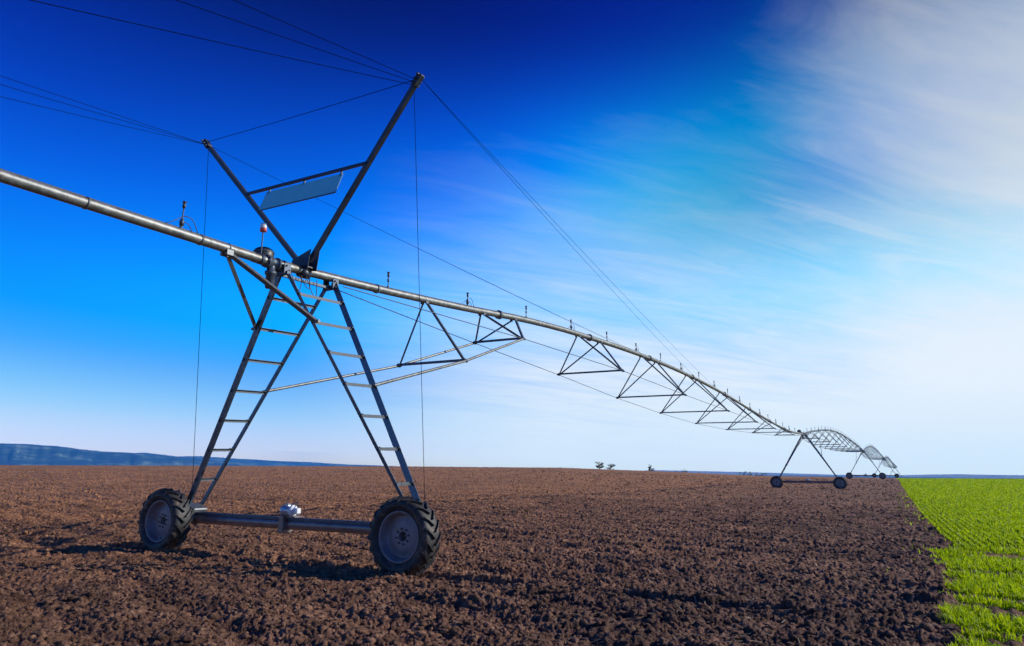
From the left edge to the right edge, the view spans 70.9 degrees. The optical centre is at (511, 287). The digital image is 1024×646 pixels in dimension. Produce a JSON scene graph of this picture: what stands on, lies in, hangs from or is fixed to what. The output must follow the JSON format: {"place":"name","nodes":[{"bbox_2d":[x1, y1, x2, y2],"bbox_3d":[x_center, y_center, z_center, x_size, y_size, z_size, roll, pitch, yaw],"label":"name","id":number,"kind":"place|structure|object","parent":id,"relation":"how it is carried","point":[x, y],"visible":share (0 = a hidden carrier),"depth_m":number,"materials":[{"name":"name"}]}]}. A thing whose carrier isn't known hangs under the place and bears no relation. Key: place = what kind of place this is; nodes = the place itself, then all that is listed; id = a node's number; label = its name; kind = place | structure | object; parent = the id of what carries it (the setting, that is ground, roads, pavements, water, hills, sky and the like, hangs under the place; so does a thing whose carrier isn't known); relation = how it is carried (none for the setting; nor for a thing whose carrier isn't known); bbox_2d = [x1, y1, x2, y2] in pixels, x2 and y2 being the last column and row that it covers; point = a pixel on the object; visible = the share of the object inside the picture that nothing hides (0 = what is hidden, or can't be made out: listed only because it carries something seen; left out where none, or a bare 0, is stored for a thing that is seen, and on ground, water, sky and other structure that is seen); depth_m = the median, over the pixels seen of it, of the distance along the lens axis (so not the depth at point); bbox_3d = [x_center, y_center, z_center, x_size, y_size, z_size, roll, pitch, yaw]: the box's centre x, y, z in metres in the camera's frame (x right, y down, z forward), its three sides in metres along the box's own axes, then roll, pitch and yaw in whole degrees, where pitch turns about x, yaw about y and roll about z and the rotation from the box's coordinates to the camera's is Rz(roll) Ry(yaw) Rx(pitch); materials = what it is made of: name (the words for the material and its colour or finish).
{"place":"outdoors","nodes":[
{"label":"outdoors","id":0,"kind":"place"},
{"bbox_2d":[0,443,267,465],"bbox_3d":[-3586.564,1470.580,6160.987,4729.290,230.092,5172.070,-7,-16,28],"label":"hills","id":1,"kind":"structure","parent":0,"point":[21,454],"depth_m":5714.57,"materials":[{"name":"blue"}]},
{"bbox_2d":[139,453,380,465],"bbox_3d":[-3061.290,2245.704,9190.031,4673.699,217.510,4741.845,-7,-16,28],"label":"hills","id":2,"kind":"structure","parent":0,"point":[267,462],"depth_m":8905.16,"materials":[{"name":"blue"}]},
{"bbox_2d":[0,465,1023,645],"bbox_3d":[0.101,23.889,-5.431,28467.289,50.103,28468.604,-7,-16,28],"label":"ploughed field","id":3,"kind":"structure","parent":0,"point":[836,616],"depth_m":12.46,"materials":[{"name":"soil"}]},
{"bbox_2d":[137,223,440,576],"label":"drive tower","id":4,"kind":"structure","parent":3,"relation":"on","point":[402,532],"depth_m":13.00,"materials":[{"name":"metal"}]},
{"bbox_2d":[0,168,268,264],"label":"overhang pipe","id":5,"kind":"object","parent":4,"relation":"attached to","point":[55,192],"visible":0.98,"depth_m":10.65,"materials":[{"name":"grey metal"}]},
{"bbox_2d":[0,0,692,502],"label":"rope mast","id":6,"kind":"object","parent":4,"relation":"attached to","point":[302,192],"visible":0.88,"depth_m":13.70,"materials":[{"name":"metal"}]},
{"bbox_2d":[263,261,802,435],"bbox_3d":[12.130,7.236,41.800,3.669,3.784,67.716,-7,-16,28],"label":"truss span","id":7,"kind":"object","parent":4,"relation":"on","point":[360,284],"visible":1,"depth_m":19.82,"materials":[{"name":"grey metal"}]},
{"bbox_2d":[596,462,603,468],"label":"tree","id":8,"kind":"object","parent":3,"relation":"on","point":[598,466],"visible":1,"depth_m":288.74,"materials":[{"name":"green plant"}]},
{"bbox_2d":[770,430,846,488],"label":"drive tower","id":9,"kind":"structure","parent":3,"relation":"on","point":[836,482],"depth_m":69.98,"materials":[{"name":"metal"}]},
{"bbox_2d":[796,426,872,462],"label":"truss span","id":10,"kind":"object","parent":9,"relation":"attached to","point":[850,449],"visible":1,"depth_m":93.70,"materials":[{"name":"metal"}]},
{"bbox_2d":[846,450,885,478],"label":"drive tower","id":11,"kind":"structure","parent":3,"relation":"on","point":[849,475],"depth_m":137.85,"materials":[{"name":"metal"}]},
{"bbox_2d":[858,444,889,465],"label":"truss span","id":12,"kind":"object","parent":11,"relation":"attached to","point":[876,450],"visible":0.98,"depth_m":166.06,"materials":[{"name":"metal"}]},
{"bbox_2d":[872,460,898,477],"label":"drive tower","id":13,"kind":"structure","parent":3,"relation":"on","point":[896,475],"depth_m":204.90,"materials":[{"name":"metal"}]},
{"bbox_2d":[879,456,898,471],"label":"truss span","id":14,"kind":"object","parent":13,"relation":"attached to","point":[890,461],"visible":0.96,"depth_m":233.97,"materials":[{"name":"metal"}]},
{"bbox_2d":[887,478,1023,645],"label":"young wheat","id":15,"kind":"object","parent":3,"relation":"on","point":[989,499],"visible":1,"depth_m":16.29,"materials":[{"name":"green plant"}]},
{"bbox_2d":[0,0,1023,474],"label":"sky","id":16,"kind":"structure","parent":0,"point":[816,207],"materials":[{"name":"blue"}]},
{"bbox_2d":[1,501,1023,643],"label":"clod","id":17,"kind":"object","parent":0,"point":[710,566],"visible":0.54,"depth_m":10.76,"materials":[{"name":"brown soil"}]},
{"bbox_2d":[644,470,1023,477],"bbox_3d":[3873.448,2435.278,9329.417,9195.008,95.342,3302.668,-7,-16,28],"label":"hills","id":18,"kind":"structure","parent":0,"point":[930,475],"depth_m":9334.48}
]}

